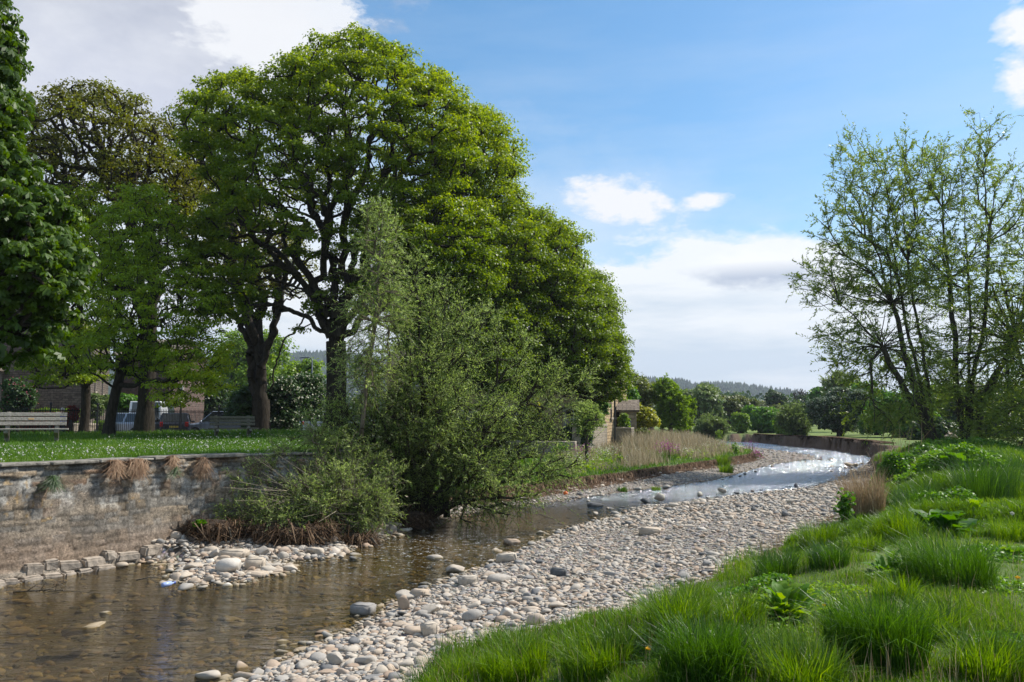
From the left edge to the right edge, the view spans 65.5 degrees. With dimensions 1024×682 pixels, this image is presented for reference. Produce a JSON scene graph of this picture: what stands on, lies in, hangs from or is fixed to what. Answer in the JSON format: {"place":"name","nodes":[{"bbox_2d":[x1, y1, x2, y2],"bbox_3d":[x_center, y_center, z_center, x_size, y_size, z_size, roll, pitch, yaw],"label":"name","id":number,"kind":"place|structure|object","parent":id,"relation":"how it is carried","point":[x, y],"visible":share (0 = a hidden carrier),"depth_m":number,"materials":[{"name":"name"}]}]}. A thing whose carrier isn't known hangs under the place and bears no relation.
{"place":"outdoors","nodes":[
{"label":"outdoors","id":0,"kind":"place"},
{"bbox_2d":[0,442,870,681],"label":"water","id":1,"kind":"structure","parent":0,"point":[838,460],"depth_m":12.26,"materials":[{"name":"liquid"}]},
{"bbox_2d":[61,621,105,636],"bbox_3d":[-5.013,3.372,9.330,0.430,0.104,0.290,1,-6,-14],"label":"boulder","id":2,"kind":"object","parent":1,"relation":"in","point":[97,626],"visible":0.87,"depth_m":9.24,"materials":[{"name":"stone"}]},
{"bbox_2d":[0,424,1023,681],"bbox_3d":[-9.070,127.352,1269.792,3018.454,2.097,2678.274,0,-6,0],"label":"ground","id":3,"kind":"structure","parent":0,"point":[860,448],"depth_m":11.64,"materials":[{"name":"gravel"}]},
{"bbox_2d":[0,377,39,431],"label":"rose bush","id":4,"kind":"object","parent":3,"relation":"on","point":[15,392],"visible":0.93,"depth_m":44.04,"materials":[{"name":"green plant"}]},
{"bbox_2d":[0,412,68,442],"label":"park bench","id":5,"kind":"object","parent":3,"relation":"on","point":[8,419],"visible":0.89,"depth_m":24.34,"materials":[{"name":"grey wood"}]},
{"bbox_2d":[0,0,100,373],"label":"horse chestnut","id":6,"kind":"object","parent":3,"relation":"on","point":[38,260],"visible":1,"depth_m":14.89,"materials":[{"name":"green plant"}]},
{"bbox_2d":[1,304,109,422],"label":"stone barn","id":7,"kind":"structure","parent":3,"relation":"on","point":[65,397],"depth_m":51.38,"materials":[{"name":"stone"}]},
{"bbox_2d":[8,176,145,432],"bbox_3d":[-19.163,-1.387,35.239,5.230,11.893,5.336,5,-7,-40],"label":"oak tree","id":8,"kind":"object","parent":3,"relation":"on","point":[84,380],"visible":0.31,"depth_m":34.86,"materials":[{"name":"green plant"}]},
{"bbox_2d":[7,76,211,432],"bbox_3d":[-18.703,-3.888,36.490,9.066,16.492,8.034,0,-6,0],"label":"sycamore tree","id":9,"kind":"object","parent":3,"relation":"on","point":[111,169],"visible":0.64,"depth_m":35.67,"materials":[{"name":"green plant"}]},
{"bbox_2d":[0,402,271,433],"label":"iron railings","id":10,"kind":"object","parent":3,"relation":"on","point":[97,414],"visible":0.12,"depth_m":39.42,"materials":[{"name":"black"}]},
{"bbox_2d":[55,181,239,436],"bbox_3d":[-13.699,-1.390,30.530,7.200,10.210,5.852,0,-6,0],"label":"oak tree","id":11,"kind":"object","parent":3,"relation":"on","point":[144,263],"visible":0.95,"depth_m":29.64,"materials":[{"name":"green plant"}]},
{"bbox_2d":[2,434,315,461],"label":"flower stems","id":12,"kind":"object","parent":3,"relation":"on","point":[133,451],"visible":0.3,"depth_m":16.52,"materials":[{"name":"green plant"}]},
{"bbox_2d":[0,429,303,460],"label":"dandelion clocks","id":13,"kind":"object","parent":12,"relation":"attached to","point":[134,447],"visible":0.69,"depth_m":16.77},
{"bbox_2d":[114,339,207,422],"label":"stone house","id":14,"kind":"structure","parent":3,"relation":"on","point":[195,406],"depth_m":63.36,"materials":[{"name":"stone"}]},
{"bbox_2d":[158,413,194,431],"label":"parked car","id":15,"kind":"object","parent":3,"relation":"on","point":[182,419],"visible":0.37,"depth_m":46.55,"materials":[{"name":"grey"}]},
{"bbox_2d":[0,446,398,587],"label":"river wall","id":16,"kind":"structure","parent":3,"relation":"on","point":[87,522],"depth_m":13.14,"materials":[{"name":"stone"}]},
{"bbox_2d":[100,459,136,483],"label":"hanging tuft","id":17,"kind":"object","parent":16,"relation":"attached to","point":[115,466],"visible":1,"depth_m":13.34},
{"bbox_2d":[121,458,156,483],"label":"hanging tuft","id":18,"kind":"object","parent":16,"relation":"attached to","point":[141,470],"visible":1,"depth_m":13.67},
{"bbox_2d":[176,513,251,544],"bbox_3d":[-5.534,3.584,14.550,1.788,0.841,1.480,0,-6,0],"label":"root mound","id":19,"kind":"object","parent":3,"relation":"on","point":[218,531],"visible":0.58,"depth_m":14.27,"materials":[{"name":"plant"}]},
{"bbox_2d":[0,428,441,487],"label":"lawn grass","id":20,"kind":"structure","parent":3,"relation":"on","point":[27,440],"depth_m":22.75,"materials":[{"name":"plant"}]},
{"bbox_2d":[204,364,238,416],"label":"tree","id":21,"kind":"object","parent":3,"relation":"on","point":[213,403],"visible":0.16,"depth_m":71.18,"materials":[{"name":"green plant"}]},
{"bbox_2d":[140,94,321,431],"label":"sycamore tree","id":22,"kind":"object","parent":3,"relation":"on","point":[257,353],"visible":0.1,"depth_m":44.58,"materials":[{"name":"green plant"}]},
{"bbox_2d":[208,416,258,437],"bbox_3d":[-10.550,3.268,30.122,1.758,0.892,0.727,3,-6,-27],"label":"park bench","id":23,"kind":"object","parent":3,"relation":"on","point":[217,419],"visible":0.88,"depth_m":30.21,"materials":[{"name":"grey wood"}]},
{"bbox_2d":[0,495,477,590],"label":"shingle","id":24,"kind":"object","parent":3,"relation":"on","point":[282,552],"visible":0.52,"depth_m":13.56,"materials":[{"name":"stone"}]},
{"bbox_2d":[223,383,280,427],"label":"elder bush","id":25,"kind":"object","parent":3,"relation":"on","point":[239,403],"visible":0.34,"depth_m":44.84,"materials":[{"name":"green plant"}]},
{"bbox_2d":[208,326,299,395],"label":"tree","id":26,"kind":"object","parent":3,"relation":"on","point":[237,376],"visible":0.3,"depth_m":83.53,"materials":[{"name":"green plant"}]},
{"bbox_2d":[232,508,351,545],"bbox_3d":[-4.237,3.605,14.995,2.562,0.908,1.938,0,-6,0],"label":"root mound","id":27,"kind":"object","parent":3,"relation":"on","point":[275,534],"visible":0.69,"depth_m":14.53,"materials":[{"name":"plant"}]},
{"bbox_2d":[267,371,325,430],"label":"elder bush","id":28,"kind":"object","parent":3,"relation":"on","point":[297,391],"visible":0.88,"depth_m":46.10,"materials":[{"name":"green plant"}]},
{"bbox_2d":[271,357,325,410],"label":"tree","id":29,"kind":"object","parent":3,"relation":"on","point":[296,367],"visible":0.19,"depth_m":74.78,"materials":[{"name":"green plant"}]},
{"bbox_2d":[203,410,419,543],"bbox_3d":[-3.909,3.002,15.797,4.025,3.310,3.201,0,-6,0],"label":"willow shrub","id":30,"kind":"object","parent":3,"relation":"on","point":[312,502],"visible":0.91,"depth_m":15.61,"materials":[{"name":"green plant"}]},
{"bbox_2d":[161,21,511,434],"bbox_3d":[-7.083,-4.763,34.049,14.205,17.710,11.017,0,-6,0],"label":"sycamore tree","id":31,"kind":"object","parent":3,"relation":"on","point":[281,113],"visible":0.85,"depth_m":32.20,"materials":[{"name":"green plant"}]},
{"bbox_2d":[0,491,691,681],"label":"bed pebbles","id":32,"kind":"object","parent":3,"relation":"on","point":[238,665],"visible":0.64,"depth_m":10.00,"materials":[{"name":"stone"}]},
{"bbox_2d":[328,521,394,548],"bbox_3d":[-3.120,3.845,15.470,1.587,0.714,1.335,0,-6,0],"label":"root mound","id":33,"kind":"object","parent":3,"relation":"on","point":[350,538],"visible":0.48,"depth_m":15.26,"materials":[{"name":"soil"}]},
{"bbox_2d":[316,175,430,440],"bbox_3d":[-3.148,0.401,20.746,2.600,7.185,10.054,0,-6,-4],"label":"willow tree","id":34,"kind":"object","parent":3,"relation":"on","point":[375,317],"visible":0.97,"depth_m":16.99,"materials":[{"name":"green plant"}]},
{"bbox_2d":[382,504,445,530],"bbox_3d":[-2.302,4.017,17.808,2.014,0.830,1.408,0,-6,0],"label":"root mound","id":35,"kind":"object","parent":3,"relation":"on","point":[419,520],"visible":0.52,"depth_m":17.51,"materials":[{"name":"soil"}]},
{"bbox_2d":[387,634,452,681],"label":"grass tussock","id":36,"kind":"object","parent":3,"relation":"on","point":[421,672],"depth_m":6.34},
{"bbox_2d":[265,226,606,541],"bbox_3d":[-1.403,1.068,18.480,8.750,7.872,4.287,2,-6,-17],"label":"willow tree","id":37,"kind":"object","parent":3,"relation":"on","point":[425,451],"visible":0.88,"depth_m":18.19,"materials":[{"name":"green plant"}]},
{"bbox_2d":[358,100,561,439],"bbox_3d":[-2.395,-3.217,38.097,9.865,17.344,9.772,0,-6,0],"label":"sycamore tree","id":38,"kind":"object","parent":3,"relation":"on","point":[503,175],"visible":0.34,"depth_m":36.65,"materials":[{"name":"green plant"}]},
{"bbox_2d":[149,515,839,681],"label":"gravel","id":39,"kind":"structure","parent":3,"relation":"on","point":[318,651],"depth_m":10.04,"materials":[{"name":"stone"}]},
{"bbox_2d":[385,329,629,444],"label":"stone house","id":40,"kind":"structure","parent":3,"relation":"on","point":[610,425],"depth_m":51.23,"materials":[{"name":"stone"}]},
{"bbox_2d":[460,622,557,681],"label":"grass tussock","id":41,"kind":"object","parent":3,"relation":"on","point":[501,667],"depth_m":5.57,"materials":[{"name":"plant"}]},
{"bbox_2d":[446,203,626,440],"bbox_3d":[1.081,-0.534,41.256,9.862,12.906,9.715,0,-6,0],"label":"sycamore tree","id":42,"kind":"object","parent":3,"relation":"on","point":[562,241],"visible":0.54,"depth_m":39.33,"materials":[{"name":"green plant"}]},
{"bbox_2d":[410,443,751,495],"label":"bank grass","id":43,"kind":"structure","parent":3,"relation":"on","point":[530,460],"depth_m":32.49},
{"bbox_2d":[564,399,607,460],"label":"willow sapling","id":44,"kind":"object","parent":3,"relation":"on","point":[587,421],"visible":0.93,"depth_m":32.52,"materials":[{"name":"green plant"}]},
{"bbox_2d":[572,423,606,450],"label":"garden wall","id":45,"kind":"structure","parent":3,"relation":"on","point":[600,437],"depth_m":45.66,"materials":[{"name":"stone"}]},
{"bbox_2d":[540,267,639,413],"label":"sycamore tree","id":46,"kind":"object","parent":3,"relation":"on","point":[619,374],"visible":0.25,"depth_m":43.11,"materials":[{"name":"green plant"}]},
{"bbox_2d":[534,613,654,681],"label":"grass tussock","id":47,"kind":"object","parent":3,"relation":"on","point":[588,662],"depth_m":5.22,"materials":[{"name":"plant"}]},
{"bbox_2d":[433,449,764,504],"bbox_3d":[7.725,5.931,36.312,2.638,0.763,36.523,-3,-6,29],"label":"root fringe","id":48,"kind":"object","parent":3,"relation":"attached to","point":[644,474],"visible":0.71,"depth_m":30.02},
{"bbox_2d":[616,400,639,429],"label":"outbuilding","id":49,"kind":"structure","parent":3,"relation":"on","point":[630,408],"depth_m":52.19,"materials":[{"name":"stone"}]},
{"bbox_2d":[346,389,935,423],"bbox_3d":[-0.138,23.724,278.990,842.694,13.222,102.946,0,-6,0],"label":"treeline","id":50,"kind":"object","parent":3,"relation":"on","point":[729,393],"depth_m":235.61,"materials":[{"name":"green plant"}]},
{"bbox_2d":[626,371,656,408],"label":"tree","id":51,"kind":"object","parent":3,"relation":"on","point":[645,389],"visible":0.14,"depth_m":66.27,"materials":[{"name":"green plant"}]},
{"bbox_2d":[418,454,873,535],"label":"distant gravel","id":52,"kind":"structure","parent":3,"relation":"on","point":[735,509],"depth_m":19.96,"materials":[{"name":"gravel"}]},
{"bbox_2d":[553,428,743,473],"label":"reeds","id":53,"kind":"object","parent":3,"relation":"on","point":[638,447],"visible":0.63,"depth_m":41.50,"materials":[{"name":"plant"}]},
{"bbox_2d":[636,402,661,428],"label":"tree","id":54,"kind":"object","parent":3,"relation":"on","point":[648,417],"visible":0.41,"depth_m":58.70,"materials":[{"name":"green plant"}]},
{"bbox_2d":[562,440,747,475],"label":"weeds","id":55,"kind":"object","parent":3,"relation":"on","point":[611,461],"visible":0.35,"depth_m":32.93,"materials":[{"name":"green plant"}]},
{"bbox_2d":[649,373,691,434],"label":"tree","id":56,"kind":"object","parent":3,"relation":"on","point":[672,402],"visible":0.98,"depth_m":65.32,"materials":[{"name":"green plant"}]},
{"bbox_2d":[610,576,746,646],"bbox_3d":[1.109,1.835,5.429,0.997,0.499,0.955,3,-6,-28],"label":"grass tussock","id":57,"kind":"object","parent":3,"relation":"on","point":[687,603],"depth_m":5.41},
{"bbox_2d":[681,382,727,419],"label":"tree","id":58,"kind":"object","parent":3,"relation":"on","point":[706,395],"visible":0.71,"depth_m":110.19,"materials":[{"name":"green plant"}]},
{"bbox_2d":[614,598,806,681],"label":"grass tussock","id":59,"kind":"object","parent":3,"relation":"on","point":[708,658],"depth_m":4.43,"materials":[{"name":"plant"}]},
{"bbox_2d":[692,408,735,440],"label":"bush","id":60,"kind":"object","parent":3,"relation":"on","point":[709,424],"visible":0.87,"depth_m":80.64,"materials":[{"name":"green plant"}]},
{"bbox_2d":[410,522,1023,681],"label":"grass","id":61,"kind":"structure","parent":3,"relation":"on","point":[456,662],"depth_m":6.09,"materials":[{"name":"plant"}]},
{"bbox_2d":[618,617,825,665],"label":"undergrowth","id":62,"kind":"object","parent":3,"relation":"on","point":[641,646],"visible":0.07,"depth_m":5.43,"materials":[{"name":"green plant"}]},
{"bbox_2d":[586,456,860,514],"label":"shallows cobbles","id":63,"kind":"object","parent":3,"relation":"on","point":[659,496],"visible":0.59,"depth_m":24.77,"materials":[{"name":"stone"}]},
{"bbox_2d":[719,394,743,427],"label":"tree","id":64,"kind":"object","parent":3,"relation":"on","point":[732,404],"visible":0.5,"depth_m":113.34,"materials":[{"name":"green plant"}]},
{"bbox_2d":[729,412,751,432],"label":"tree","id":65,"kind":"object","parent":3,"relation":"on","point":[740,422],"visible":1,"depth_m":91.04,"materials":[{"name":"green plant"}]},
{"bbox_2d":[702,581,783,628],"bbox_3d":[1.657,1.930,5.803,0.660,0.339,0.761,-3,-6,27],"label":"grass tussock","id":66,"kind":"object","parent":3,"relation":"on","point":[746,612],"depth_m":5.75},
{"bbox_2d":[710,572,793,599],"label":"undergrowth","id":67,"kind":"object","parent":3,"relation":"on","point":[765,579],"visible":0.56,"depth_m":7.91,"materials":[{"name":"green plant"}]},
{"bbox_2d":[741,405,779,432],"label":"tree","id":68,"kind":"object","parent":3,"relation":"on","point":[761,417],"visible":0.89,"depth_m":92.50,"materials":[{"name":"green plant"}]},
{"bbox_2d":[737,540,808,584],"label":"grass tussock","id":69,"kind":"object","parent":3,"relation":"on","point":[779,566],"depth_m":8.48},
{"bbox_2d":[737,580,826,620],"bbox_3d":[2.054,1.989,6.053,0.679,0.284,0.588,0,-6,0],"label":"dock plant","id":70,"kind":"object","parent":3,"relation":"on","point":[781,589],"visible":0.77,"depth_m":6.02,"materials":[{"name":"green plant"}]},
{"bbox_2d":[769,400,813,439],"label":"hawthorn","id":71,"kind":"object","parent":3,"relation":"on","point":[793,419],"visible":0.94,"depth_m":74.84,"materials":[{"name":"green plant"}]},
{"bbox_2d":[722,610,882,681],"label":"grass tussock","id":72,"kind":"object","parent":3,"relation":"on","point":[808,666],"depth_m":4.45,"materials":[{"name":"plant"}]},
{"bbox_2d":[737,443,872,470],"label":"point bar gravel","id":73,"kind":"structure","parent":3,"relation":"on","point":[786,453],"depth_m":50.52,"materials":[{"name":"gravel"}]},
{"bbox_2d":[720,578,902,617],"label":"undergrowth","id":74,"kind":"object","parent":3,"relation":"on","point":[831,586],"visible":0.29,"depth_m":6.75,"materials":[{"name":"green plant"}]},
{"bbox_2d":[791,516,850,546],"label":"grass tussock","id":75,"kind":"object","parent":3,"relation":"on","point":[809,533],"depth_m":11.23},
{"bbox_2d":[800,537,859,569],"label":"grass tussock","id":76,"kind":"object","parent":3,"relation":"on","point":[817,558],"depth_m":8.32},
{"bbox_2d":[802,386,869,435],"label":"hawthorn","id":77,"kind":"object","parent":3,"relation":"on","point":[817,409],"visible":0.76,"depth_m":70.97,"materials":[{"name":"green plant"}]},
{"bbox_2d":[818,368,862,395],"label":"tree","id":78,"kind":"object","parent":3,"relation":"on","point":[828,383],"visible":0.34,"depth_m":97.55,"materials":[{"name":"green plant"}]},
{"bbox_2d":[833,488,855,523],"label":"leafy plant","id":79,"kind":"object","parent":3,"relation":"on","point":[845,509],"visible":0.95,"depth_m":14.41,"materials":[{"name":"green plant"}]},
{"bbox_2d":[819,457,906,515],"bbox_3d":[6.909,2.900,15.699,1.854,1.394,1.824,0,-6,0],"label":"dry grass clump","id":80,"kind":"object","parent":3,"relation":"on","point":[865,502],"visible":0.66,"depth_m":15.36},
{"bbox_2d":[841,525,890,551],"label":"grass tussock","id":81,"kind":"object","parent":3,"relation":"on","point":[874,541],"depth_m":9.42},
{"bbox_2d":[721,441,1023,574],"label":"rough grass","id":82,"kind":"structure","parent":3,"relation":"on","point":[994,507],"depth_m":12.51,"materials":[{"name":"plant"}]},
{"bbox_2d":[779,572,979,675],"bbox_3d":[2.284,1.759,5.028,1.249,0.586,1.445,0,-6,0],"label":"grass tussock","id":83,"kind":"object","parent":3,"relation":"on","point":[898,634],"depth_m":4.88,"materials":[{"name":"plant"}]},
{"bbox_2d":[861,547,902,572],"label":"dock plant","id":84,"kind":"object","parent":3,"relation":"on","point":[879,563],"visible":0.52,"depth_m":7.97,"materials":[{"name":"green plant"}]},
{"bbox_2d":[782,111,989,451],"bbox_3d":[17.052,-2.549,36.458,7.891,15.753,7.975,-5,-8,44],"label":"willow tree","id":85,"kind":"object","parent":3,"relation":"on","point":[924,417],"visible":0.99,"depth_m":35.87,"materials":[{"name":"green plant"}]},
{"bbox_2d":[871,451,909,484],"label":"undergrowth","id":86,"kind":"object","parent":3,"relation":"on","point":[897,463],"visible":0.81,"depth_m":21.58,"materials":[{"name":"green plant"}]},
{"bbox_2d":[864,509,925,542],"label":"grass tussock","id":87,"kind":"object","parent":3,"relation":"on","point":[898,529],"depth_m":10.11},
{"bbox_2d":[862,566,934,605],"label":"grass tussock","id":88,"kind":"object","parent":3,"relation":"on","point":[899,586],"depth_m":6.43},
{"bbox_2d":[861,387,939,436],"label":"tree","id":89,"kind":"object","parent":3,"relation":"on","point":[887,395],"visible":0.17,"depth_m":64.49,"materials":[{"name":"green plant"}]},
{"bbox_2d":[869,442,942,483],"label":"undergrowth","id":90,"kind":"object","parent":3,"relation":"on","point":[909,457],"visible":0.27,"depth_m":24.39,"materials":[{"name":"green plant"}]},
{"bbox_2d":[868,473,957,506],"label":"grass tussock","id":91,"kind":"object","parent":3,"relation":"on","point":[903,495],"depth_m":14.41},
{"bbox_2d":[905,415,959,439],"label":"tree","id":92,"kind":"object","parent":3,"relation":"on","point":[916,430],"visible":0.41,"depth_m":56.72,"materials":[{"name":"green plant"}]},
{"bbox_2d":[881,485,983,514],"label":"undergrowth","id":93,"kind":"object","parent":3,"relation":"on","point":[963,493],"visible":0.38,"depth_m":14.02,"materials":[{"name":"green plant"}]},
{"bbox_2d":[856,516,1021,593],"bbox_3d":[4.005,1.969,7.378,1.725,0.651,1.572,0,-6,0],"label":"grass tussock","id":94,"kind":"object","parent":3,"relation":"on","point":[935,566],"depth_m":7.15,"materials":[{"name":"plant"}]},
{"bbox_2d":[907,508,979,533],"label":"dock plant","id":95,"kind":"object","parent":3,"relation":"on","point":[943,517],"visible":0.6,"depth_m":10.57,"materials":[{"name":"green plant"}]},
{"bbox_2d":[890,583,997,643],"bbox_3d":[2.948,1.901,5.543,0.786,0.363,0.861,0,-6,0],"label":"grass tussock","id":96,"kind":"object","parent":3,"relation":"on","point":[964,619],"depth_m":5.51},
{"bbox_2d":[867,567,1023,595],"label":"undergrowth","id":97,"kind":"object","parent":3,"relation":"on","point":[1004,582],"visible":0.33,"depth_m":7.12,"materials":[{"name":"green plant"}]},
{"bbox_2d":[893,442,1007,482],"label":"undergrowth","id":98,"kind":"object","parent":3,"relation":"on","point":[925,463],"visible":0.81,"depth_m":18.79,"materials":[{"name":"green plant"}]},
{"bbox_2d":[883,105,1023,440],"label":"willow tree","id":99,"kind":"object","parent":3,"relation":"on","point":[984,332],"visible":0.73,"depth_m":37.08,"materials":[{"name":"green plant"}]},
{"bbox_2d":[896,434,1023,453],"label":"undergrowth","id":100,"kind":"object","parent":3,"relation":"on","point":[945,442],"visible":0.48,"depth_m":31.68,"materials":[{"name":"green plant"}]},
{"bbox_2d":[918,435,1023,500],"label":"grass tussock","id":101,"kind":"object","parent":3,"relation":"on","point":[977,485],"depth_m":14.90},
{"bbox_2d":[925,613,1023,681],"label":"grass tussock","id":102,"kind":"object","parent":3,"relation":"on","point":[970,653],"depth_m":4.74,"materials":[{"name":"plant"}]},
{"bbox_2d":[945,379,1020,436],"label":"tree","id":103,"kind":"object","parent":3,"relation":"on","point":[954,416],"visible":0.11,"depth_m":65.07,"materials":[{"name":"green plant"}]},
{"bbox_2d":[943,248,1023,447],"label":"willow tree","id":104,"kind":"object","parent":3,"relation":"on","point":[994,409],"visible":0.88,"depth_m":34.21,"materials":[{"name":"green plant"}]},
{"bbox_2d":[952,543,1023,563],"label":"undergrowth","id":105,"kind":"object","parent":3,"relation":"on","point":[999,552],"visible":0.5,"depth_m":8.88,"materials":[{"name":"green plant"}]},
{"bbox_2d":[976,513,1023,542],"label":"grass tussock","id":106,"kind":"object","parent":3,"relation":"on","point":[1012,531],"depth_m":10.04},
{"bbox_2d":[2,0,1023,393],"label":"sky","id":107,"kind":"structure","parent":0,"point":[692,138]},
{"bbox_2d":[426,530,1023,681],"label":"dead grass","id":108,"kind":"structure","parent":0,"point":[753,624],"depth_m":6.00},
{"bbox_2d":[434,518,1023,681],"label":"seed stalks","id":109,"kind":"object","parent":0,"point":[889,663],"visible":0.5,"depth_m":5.51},
{"bbox_3d":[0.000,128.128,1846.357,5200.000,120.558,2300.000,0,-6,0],"label":"hills","id":110,"kind":"structure","parent":0,"visible":0},
{"bbox_2d":[108,349,806,399],"bbox_3d":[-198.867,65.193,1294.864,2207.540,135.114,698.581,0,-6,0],"label":"forest","id":111,"kind":"object","parent":110,"relation":"on","point":[753,389],"visible":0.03,"depth_m":1299.14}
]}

